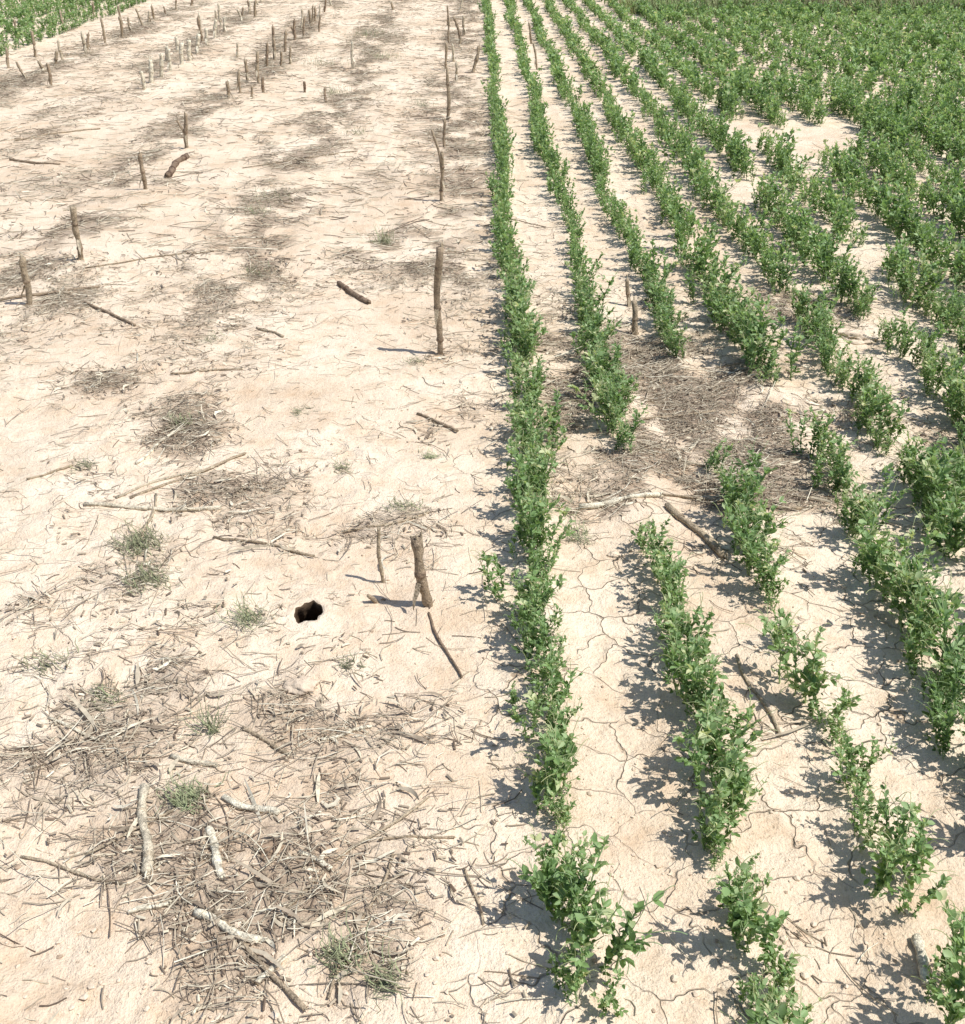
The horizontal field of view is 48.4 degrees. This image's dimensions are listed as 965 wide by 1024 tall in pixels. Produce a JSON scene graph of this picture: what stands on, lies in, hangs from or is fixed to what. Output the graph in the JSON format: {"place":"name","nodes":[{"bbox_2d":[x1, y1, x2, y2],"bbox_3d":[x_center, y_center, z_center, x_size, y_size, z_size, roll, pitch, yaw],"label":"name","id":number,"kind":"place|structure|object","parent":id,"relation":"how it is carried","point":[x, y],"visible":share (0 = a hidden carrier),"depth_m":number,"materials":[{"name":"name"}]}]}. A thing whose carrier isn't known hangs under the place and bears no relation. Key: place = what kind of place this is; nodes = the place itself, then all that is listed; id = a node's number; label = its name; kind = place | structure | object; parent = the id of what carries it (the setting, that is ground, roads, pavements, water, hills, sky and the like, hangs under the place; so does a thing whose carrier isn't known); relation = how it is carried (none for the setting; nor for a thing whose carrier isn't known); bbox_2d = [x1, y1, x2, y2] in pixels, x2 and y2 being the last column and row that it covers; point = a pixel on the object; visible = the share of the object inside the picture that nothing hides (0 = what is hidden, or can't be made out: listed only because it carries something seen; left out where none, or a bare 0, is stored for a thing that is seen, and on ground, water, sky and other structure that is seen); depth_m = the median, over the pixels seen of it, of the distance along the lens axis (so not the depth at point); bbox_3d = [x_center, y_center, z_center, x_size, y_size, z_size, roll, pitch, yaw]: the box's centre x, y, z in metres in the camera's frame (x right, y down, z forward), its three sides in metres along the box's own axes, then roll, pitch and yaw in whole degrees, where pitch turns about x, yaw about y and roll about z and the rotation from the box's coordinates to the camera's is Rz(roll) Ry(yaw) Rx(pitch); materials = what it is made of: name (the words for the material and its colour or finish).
{"place":"outdoors","nodes":[
{"label":"outdoors","id":0,"kind":"place"},
{"bbox_2d":[0,0,964,1023],"bbox_3d":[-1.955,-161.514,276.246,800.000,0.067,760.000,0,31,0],"label":"ground","id":1,"kind":"structure","parent":0,"point":[602,610],"depth_m":2.85,"materials":[{"name":"soil"}]},
{"bbox_2d":[0,0,43,10],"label":"pea row","id":2,"kind":"object","parent":1,"relation":"on","point":[13,4],"visible":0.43,"depth_m":14.90,"materials":[{"name":"green plant"}]},
{"bbox_2d":[18,253,31,305],"bbox_3d":[-1.968,-0.988,4.599,0.063,0.259,0.061,0,31,0],"label":"corn stalk stub","id":3,"kind":"object","parent":1,"relation":"on","point":[26,281],"visible":0.93,"depth_m":4.58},
{"bbox_2d":[0,0,66,17],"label":"pea row","id":4,"kind":"object","parent":1,"relation":"on","point":[24,6],"visible":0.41,"depth_m":14.54,"materials":[{"name":"green plant"}]},
{"bbox_2d":[9,158,60,164],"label":"fallen stalk","id":5,"kind":"object","parent":1,"relation":"on","point":[28,161],"visible":1,"depth_m":6.95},
{"bbox_2d":[0,635,78,686],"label":"weed tuft","id":6,"kind":"object","parent":1,"relation":"on","point":[43,665],"visible":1,"depth_m":2.50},
{"bbox_2d":[0,0,89,26],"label":"pea row","id":7,"kind":"object","parent":1,"relation":"on","point":[40,8],"visible":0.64,"depth_m":14.29,"materials":[{"name":"green plant"}]},
{"bbox_2d":[26,464,73,479],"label":"fallen stalk","id":8,"kind":"object","parent":1,"relation":"on","point":[53,471],"visible":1,"depth_m":3.30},
{"bbox_2d":[0,285,101,300],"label":"fallen stalk","id":9,"kind":"object","parent":1,"relation":"on","point":[41,293],"visible":0.91,"depth_m":4.74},
{"bbox_2d":[0,0,103,33],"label":"pea row","id":10,"kind":"object","parent":1,"relation":"on","point":[30,18],"visible":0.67,"depth_m":13.88,"materials":[{"name":"green plant"}]},
{"bbox_2d":[14,128,100,140],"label":"fallen stalk","id":11,"kind":"object","parent":1,"relation":"on","point":[58,132],"visible":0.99,"depth_m":7.81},
{"bbox_2d":[0,0,125,44],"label":"pea row","id":12,"kind":"object","parent":1,"relation":"on","point":[54,20],"visible":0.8,"depth_m":13.39,"materials":[{"name":"green plant"}]},
{"bbox_2d":[0,0,145,55],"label":"pea row","id":13,"kind":"object","parent":1,"relation":"on","point":[28,38],"visible":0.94,"depth_m":12.72,"materials":[{"name":"green plant"}]},
{"bbox_2d":[48,717,99,741],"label":"fallen stalk","id":14,"kind":"object","parent":1,"relation":"on","point":[63,723],"visible":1,"depth_m":2.32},
{"bbox_2d":[20,855,128,885],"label":"fallen stalk","id":15,"kind":"object","parent":1,"relation":"on","point":[56,865],"visible":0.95,"depth_m":2.00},
{"bbox_2d":[70,206,83,260],"bbox_3d":[-1.925,-1.311,5.082,0.043,0.288,0.091,-25,39,-36],"label":"corn stalk stub","id":16,"kind":"object","parent":1,"relation":"on","point":[74,223],"visible":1,"depth_m":5.06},
{"bbox_2d":[68,454,98,473],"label":"weed tuft","id":17,"kind":"object","parent":1,"relation":"on","point":[84,464],"visible":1,"depth_m":3.34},
{"bbox_2d":[83,678,127,710],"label":"weed tuft","id":18,"kind":"object","parent":1,"relation":"on","point":[106,695],"visible":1,"depth_m":2.41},
{"bbox_2d":[83,301,135,326],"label":"fallen stalk","id":19,"kind":"object","parent":1,"relation":"on","point":[111,314],"visible":1,"depth_m":4.50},
{"bbox_2d":[97,516,170,564],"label":"weed tuft","id":20,"kind":"object","parent":1,"relation":"on","point":[139,541],"visible":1,"depth_m":2.94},
{"bbox_2d":[138,150,147,188],"bbox_3d":[-1.991,-1.991,6.285,0.045,0.254,0.065,0,31,0],"label":"corn stalk stub","id":21,"kind":"object","parent":1,"relation":"on","point":[142,172],"visible":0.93,"depth_m":6.27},
{"bbox_2d":[133,493,156,558],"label":"fallen stalk","id":22,"kind":"object","parent":1,"relation":"on","point":[144,528],"visible":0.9,"depth_m":3.07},
{"bbox_2d":[136,783,154,878],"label":"fallen stalk","id":23,"kind":"object","parent":1,"relation":"on","point":[148,846],"visible":1,"depth_m":2.07,"materials":[{"name":"wood"}]},
{"bbox_2d":[84,795,213,855],"bbox_3d":[-0.648,0.606,2.094,0.261,0.012,0.015,-19,36,-29],"label":"fallen stalk","id":24,"kind":"object","parent":1,"relation":"on","point":[120,836],"visible":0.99,"depth_m":2.08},
{"bbox_2d":[85,250,213,267],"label":"fallen stalk","id":25,"kind":"object","parent":1,"relation":"on","point":[145,258],"visible":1,"depth_m":5.18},
{"bbox_2d":[117,546,182,595],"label":"weed tuft","id":26,"kind":"object","parent":1,"relation":"on","point":[145,573],"visible":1,"depth_m":2.80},
{"bbox_2d":[148,56,153,82],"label":"corn stalk stub","id":27,"kind":"object","parent":1,"relation":"on","point":[151,73],"visible":0.96,"depth_m":9.64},
{"bbox_2d":[127,899,175,914],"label":"fallen stalk","id":28,"kind":"object","parent":1,"relation":"on","point":[146,907],"visible":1,"depth_m":1.93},
{"bbox_2d":[84,502,220,511],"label":"fallen stalk","id":29,"kind":"object","parent":1,"relation":"on","point":[107,504],"visible":1,"depth_m":3.12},
{"bbox_2d":[135,426,182,464],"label":"fallen stalk","id":30,"kind":"object","parent":1,"relation":"on","point":[139,460],"visible":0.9,"depth_m":3.42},
{"bbox_2d":[115,466,214,498],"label":"fallen stalk","id":31,"kind":"object","parent":1,"relation":"on","point":[149,483],"visible":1,"depth_m":3.26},
{"bbox_2d":[164,153,189,177],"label":"fallen stalk","id":32,"kind":"object","parent":1,"relation":"on","point":[174,165],"visible":1,"depth_m":6.80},
{"bbox_2d":[175,112,188,148],"bbox_3d":[-2.006,-2.558,7.213,0.076,0.260,0.055,17,35,26],"label":"corn stalk stub","id":33,"kind":"object","parent":1,"relation":"on","point":[185,132],"visible":0.99,"depth_m":7.19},
{"bbox_2d":[160,411,204,430],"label":"weed tuft","id":34,"kind":"object","parent":1,"relation":"on","point":[176,422],"visible":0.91,"depth_m":3.60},
{"bbox_2d":[129,452,246,498],"bbox_3d":[-0.894,-0.115,3.302,0.019,0.013,0.417,26,40,37],"label":"fallen stalk","id":35,"kind":"object","parent":1,"relation":"on","point":[184,477],"visible":0.98,"depth_m":3.28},
{"bbox_2d":[150,766,231,818],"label":"weed tuft","id":36,"kind":"object","parent":1,"relation":"on","point":[182,799],"visible":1,"depth_m":2.14,"materials":[{"name":"plant"}]},
{"bbox_2d":[169,753,219,767],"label":"fallen stalk","id":37,"kind":"object","parent":1,"relation":"on","point":[174,756],"visible":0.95,"depth_m":2.24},
{"bbox_2d":[170,368,242,373],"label":"fallen stalk","id":38,"kind":"object","parent":1,"relation":"on","point":[206,370],"visible":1,"depth_m":3.99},
{"bbox_2d":[177,679,246,741],"bbox_3d":[-0.589,0.438,2.299,0.145,0.098,0.171,0,31,0],"label":"weed tuft","id":39,"kind":"object","parent":1,"relation":"on","point":[213,726],"visible":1,"depth_m":2.32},
{"bbox_2d":[204,826,225,879],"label":"fallen stalk","id":40,"kind":"object","parent":1,"relation":"on","point":[216,857],"visible":0.99,"depth_m":2.02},
{"bbox_2d":[193,908,262,943],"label":"fallen stalk","id":41,"kind":"object","parent":1,"relation":"on","point":[224,926],"visible":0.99,"depth_m":1.88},
{"bbox_2d":[211,586,289,632],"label":"weed tuft","id":42,"kind":"object","parent":1,"relation":"on","point":[249,618],"visible":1,"depth_m":2.65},
{"bbox_2d":[221,794,280,815],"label":"fallen stalk","id":43,"kind":"object","parent":1,"relation":"on","point":[237,804],"visible":1,"depth_m":2.12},
{"bbox_2d":[211,908,307,1010],"bbox_3d":[-0.384,0.761,1.831,0.013,0.014,0.276,-27,40,-37],"label":"fallen stalk","id":44,"kind":"object","parent":1,"relation":"on","point":[293,996],"visible":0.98,"depth_m":1.80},
{"bbox_2d":[213,535,314,556],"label":"fallen stalk","id":45,"kind":"object","parent":1,"relation":"on","point":[275,545],"visible":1,"depth_m":2.96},
{"bbox_2d":[241,726,289,754],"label":"fallen stalk","id":46,"kind":"object","parent":1,"relation":"on","point":[270,743],"visible":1,"depth_m":2.29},
{"bbox_2d":[254,953,286,984],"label":"fallen stalk","id":47,"kind":"object","parent":1,"relation":"on","point":[272,967],"visible":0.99,"depth_m":1.81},
{"bbox_2d":[258,840,283,860],"bbox_3d":[-0.397,0.640,2.031,0.054,0.023,0.050,-12,33,-19],"label":"soil clod","id":48,"kind":"object","parent":1,"relation":"on","point":[267,849],"visible":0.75,"depth_m":2.03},
{"bbox_2d":[282,674,321,695],"bbox_3d":[-0.412,0.396,2.445,0.090,0.035,0.069,0,31,0],"label":"soil clod","id":49,"kind":"object","parent":1,"relation":"on","point":[301,685],"visible":1,"depth_m":2.43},
{"bbox_2d":[285,593,331,629],"bbox_3d":[-0.437,0.346,2.803,0.134,0.294,0.275,0,31,0],"label":"burrow hole","id":50,"kind":"object","parent":1,"relation":"in","point":[307,611],"visible":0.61,"depth_m":2.72,"materials":[{"name":"soil"}]},
{"bbox_2d":[298,850,334,872],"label":"fallen stalk","id":51,"kind":"object","parent":1,"relation":"on","point":[324,863],"visible":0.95,"depth_m":2.00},
{"bbox_2d":[307,902,371,981],"bbox_3d":[-0.240,0.735,1.825,0.116,0.064,0.150,0,31,0],"label":"weed tuft","id":52,"kind":"object","parent":1,"relation":"on","point":[336,951],"visible":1,"depth_m":1.82,"materials":[{"name":"plant"}]},
{"bbox_2d":[321,725,372,740],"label":"fallen stalk","id":53,"kind":"object","parent":1,"relation":"on","point":[340,735],"visible":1,"depth_m":2.31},
{"bbox_2d":[337,281,370,303],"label":"fallen stalk","id":54,"kind":"object","parent":1,"relation":"on","point":[351,292],"visible":1,"depth_m":4.75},
{"bbox_2d":[334,642,375,676],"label":"weed tuft","id":55,"kind":"object","parent":1,"relation":"on","point":[351,661],"visible":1,"depth_m":2.50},
{"bbox_2d":[286,796,429,908],"bbox_3d":[-0.236,0.637,2.040,0.023,0.010,0.372,24,38,35],"label":"fallen stalk","id":56,"kind":"object","parent":1,"relation":"on","point":[389,825],"visible":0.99,"depth_m":2.07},
{"bbox_2d":[327,853,393,998],"bbox_3d":[-0.212,0.722,1.901,0.014,0.010,0.318,9,32,15],"label":"fallen stalk","id":57,"kind":"object","parent":1,"relation":"on","point":[363,917],"visible":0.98,"depth_m":1.90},
{"bbox_2d":[357,225,397,244],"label":"weed tuft","id":58,"kind":"object","parent":1,"relation":"on","point":[383,237],"visible":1,"depth_m":5.45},
{"bbox_2d":[377,525,384,581],"bbox_3d":[-0.262,0.116,2.782,0.022,0.195,0.023,0,31,0],"label":"corn stalk stub","id":59,"kind":"object","parent":1,"relation":"on","point":[379,556],"visible":0.97,"depth_m":2.77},
{"bbox_2d":[356,932,413,1013],"bbox_3d":[-0.167,0.762,1.784,0.098,0.056,0.131,-11,32,-18],"label":"weed tuft","id":60,"kind":"object","parent":1,"relation":"on","point":[385,974],"visible":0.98,"depth_m":1.78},
{"bbox_2d":[342,511,428,532],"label":"fallen stalk","id":61,"kind":"object","parent":1,"relation":"on","point":[400,521],"visible":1,"depth_m":3.05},
{"bbox_2d":[382,495,422,513],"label":"weed tuft","id":62,"kind":"object","parent":1,"relation":"on","point":[411,503],"visible":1,"depth_m":3.13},
{"bbox_2d":[378,835,454,840],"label":"fallen stalk","id":63,"kind":"object","parent":1,"relation":"on","point":[419,836],"visible":1,"depth_m":2.06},
{"bbox_2d":[410,530,432,609],"bbox_3d":[-0.150,0.157,2.667,0.055,0.234,0.065,0,31,0],"label":"corn stalk stub","id":64,"kind":"object","parent":1,"relation":"on","point":[421,586],"visible":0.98,"depth_m":2.66,"materials":[{"name":"wood"}]},
{"bbox_2d":[416,412,458,431],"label":"fallen stalk","id":65,"kind":"object","parent":1,"relation":"on","point":[437,421],"visible":1,"depth_m":3.63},
{"bbox_2d":[433,242,443,354],"bbox_3d":[-0.161,-0.793,4.067,0.049,0.468,0.061,0,31,0],"label":"corn stalk stub","id":66,"kind":"object","parent":1,"relation":"on","point":[437,286],"visible":0.94,"depth_m":4.05,"materials":[{"name":"plant"}]},
{"bbox_2d":[431,129,445,200],"bbox_3d":[-0.250,-1.953,6.080,0.078,0.423,0.056,0,31,0],"label":"corn stalk stub","id":67,"kind":"object","parent":1,"relation":"on","point":[441,160],"visible":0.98,"depth_m":6.07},
{"bbox_2d":[428,612,462,677],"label":"fallen stalk","id":68,"kind":"object","parent":1,"relation":"on","point":[442,644],"visible":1,"depth_m":2.58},
{"bbox_2d":[446,68,450,119],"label":"corn stalk stub","id":69,"kind":"object","parent":1,"relation":"on","point":[448,94],"visible":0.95,"depth_m":8.10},
{"bbox_2d":[0,0,947,1023],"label":"dead leaf litter","id":70,"kind":"object","parent":1,"relation":"on","point":[252,798],"visible":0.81,"depth_m":2.75,"materials":[{"name":"plant"}]},
{"bbox_2d":[464,867,483,924],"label":"fallen stalk","id":71,"kind":"object","parent":1,"relation":"on","point":[474,894],"visible":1,"depth_m":1.95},
{"bbox_2d":[0,0,961,1023],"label":"straw residue","id":72,"kind":"object","parent":1,"relation":"on","point":[316,148],"visible":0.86,"depth_m":3.65},
{"bbox_2d":[0,250,964,1023],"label":"stalk chips","id":73,"kind":"object","parent":1,"relation":"on","point":[336,826],"visible":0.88,"depth_m":2.87,"materials":[{"name":"plant"}]},
{"bbox_2d":[0,136,964,1023],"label":"soil crumbs","id":74,"kind":"object","parent":1,"relation":"on","point":[436,958],"visible":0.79,"depth_m":2.05,"materials":[{"name":"soil"}]},
{"bbox_2d":[471,0,686,1017],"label":"pea row","id":75,"kind":"object","parent":1,"relation":"on","point":[561,885],"visible":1,"depth_m":2.54,"materials":[{"name":"green plant"}]},
{"bbox_2d":[563,511,600,544],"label":"weed tuft","id":76,"kind":"object","parent":1,"relation":"on","point":[582,539],"visible":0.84,"depth_m":2.99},
{"bbox_2d":[579,492,663,508],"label":"fallen stalk","id":77,"kind":"object","parent":1,"relation":"on","point":[594,505],"visible":1,"depth_m":3.15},
{"bbox_2d":[625,275,630,306],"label":"corn stalk stub","id":78,"kind":"object","parent":1,"relation":"on","point":[627,289],"visible":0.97,"depth_m":4.64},
{"bbox_2d":[631,297,638,334],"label":"corn stalk stub","id":79,"kind":"object","parent":1,"relation":"on","point":[634,329],"visible":0.94,"depth_m":4.36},
{"bbox_2d":[616,409,715,424],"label":"fallen stalk","id":80,"kind":"object","parent":1,"relation":"on","point":[671,416],"visible":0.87,"depth_m":3.68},
{"bbox_2d":[503,0,829,1023],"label":"pea row","id":81,"kind":"object","parent":1,"relation":"on","point":[713,716],"visible":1,"depth_m":2.33,"materials":[{"name":"green plant"}]},
{"bbox_2d":[664,502,728,561],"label":"fallen stalk","id":82,"kind":"object","parent":1,"relation":"on","point":[712,543],"visible":1,"depth_m":3.01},
{"bbox_2d":[662,493,802,509],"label":"fallen stalk","id":83,"kind":"object","parent":1,"relation":"on","point":[713,499],"visible":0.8,"depth_m":3.18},
{"bbox_2d":[522,0,964,1023],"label":"pea row","id":84,"kind":"object","parent":1,"relation":"on","point":[756,556],"visible":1,"depth_m":2.44,"materials":[{"name":"green plant"}]},
{"bbox_2d":[542,0,964,779],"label":"pea row","id":85,"kind":"object","parent":1,"relation":"on","point":[910,578],"visible":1,"depth_m":3.23,"materials":[{"name":"green plant"}]},
{"bbox_2d":[735,653,781,735],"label":"fallen stalk","id":86,"kind":"object","parent":1,"relation":"on","point":[765,705],"visible":0.98,"depth_m":2.42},
{"bbox_2d":[561,0,964,561],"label":"pea row","id":87,"kind":"object","parent":1,"relation":"on","point":[930,473],"visible":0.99,"depth_m":4.14,"materials":[{"name":"green plant"}]},
{"bbox_2d":[582,0,964,450],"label":"pea row","id":88,"kind":"object","parent":1,"relation":"on","point":[736,150],"visible":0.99,"depth_m":5.13,"materials":[{"name":"green plant"}]},
{"bbox_2d":[599,0,964,356],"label":"pea row","id":89,"kind":"object","parent":1,"relation":"on","point":[953,311],"visible":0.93,"depth_m":5.85,"materials":[{"name":"green plant"}]},
{"bbox_2d":[630,0,964,291],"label":"pea row","id":90,"kind":"object","parent":1,"relation":"on","point":[895,217],"visible":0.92,"depth_m":6.22,"materials":[{"name":"green plant"}]},
{"bbox_2d":[655,0,964,238],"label":"pea row","id":91,"kind":"object","parent":1,"relation":"on","point":[952,199],"visible":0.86,"depth_m":6.98,"materials":[{"name":"green plant"}]},
{"bbox_2d":[677,0,964,194],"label":"pea row","id":92,"kind":"object","parent":1,"relation":"on","point":[880,115],"visible":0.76,"depth_m":8.01,"materials":[{"name":"green plant"}]},
{"bbox_2d":[698,0,964,169],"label":"pea row","id":93,"kind":"object","parent":1,"relation":"on","point":[942,143],"visible":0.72,"depth_m":8.22,"materials":[{"name":"green plant"}]},
{"bbox_2d":[718,0,964,139],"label":"pea row","id":94,"kind":"object","parent":1,"relation":"on","point":[766,24],"visible":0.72,"depth_m":9.53,"materials":[{"name":"green plant"}]},
{"bbox_2d":[739,0,964,118],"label":"pea row","id":95,"kind":"object","parent":1,"relation":"on","point":[877,59],"visible":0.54,"depth_m":10.25,"materials":[{"name":"green plant"}]},
{"bbox_2d":[838,329,878,344],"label":"fallen stalk","id":96,"kind":"object","parent":1,"relation":"on","point":[861,337],"visible":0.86,"depth_m":4.31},
{"bbox_2d":[765,0,964,101],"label":"pea row","id":97,"kind":"object","parent":1,"relation":"on","point":[925,72],"visible":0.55,"depth_m":10.77,"materials":[{"name":"green plant"}]},
{"bbox_2d":[782,0,964,84],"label":"pea row","id":98,"kind":"object","parent":1,"relation":"on","point":[941,68],"visible":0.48,"depth_m":11.30,"materials":[{"name":"green plant"}]},
{"bbox_2d":[802,0,964,73],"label":"pea row","id":99,"kind":"object","parent":1,"relation":"on","point":[911,39],"visible":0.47,"depth_m":11.76,"materials":[{"name":"green plant"}]},
{"bbox_2d":[825,0,964,61],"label":"pea row","id":100,"kind":"object","parent":1,"relation":"on","point":[934,39],"visible":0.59,"depth_m":11.83,"materials":[{"name":"green plant"}]},
{"bbox_2d":[848,0,964,48],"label":"pea row","id":101,"kind":"object","parent":1,"relation":"on","point":[856,6],"visible":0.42,"depth_m":12.86,"materials":[{"name":"green plant"}]},
{"bbox_2d":[867,0,964,37],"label":"pea row","id":102,"kind":"object","parent":1,"relation":"on","point":[901,11],"visible":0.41,"depth_m":13.31,"materials":[{"name":"green plant"}]},
{"bbox_2d":[911,933,931,992],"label":"fallen stalk","id":103,"kind":"object","parent":1,"relation":"on","point":[918,942],"visible":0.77,"depth_m":1.84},
{"bbox_2d":[887,0,964,34],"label":"pea row","id":104,"kind":"object","parent":1,"relation":"on","point":[920,10],"visible":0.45,"depth_m":13.77,"materials":[{"name":"green plant"}]},
{"bbox_2d":[914,0,964,24],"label":"pea row","id":105,"kind":"object","parent":1,"relation":"on","point":[934,8],"visible":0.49,"depth_m":14.18,"materials":[{"name":"green plant"}]},
{"bbox_2d":[931,0,964,19],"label":"pea row","id":106,"kind":"object","parent":1,"relation":"on","point":[947,4],"visible":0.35,"depth_m":14.40,"materials":[{"name":"green plant"}]},
{"bbox_2d":[618,0,964,13],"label":"grass strip","id":107,"kind":"object","parent":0,"point":[712,3],"depth_m":14.80,"materials":[{"name":"plant"}]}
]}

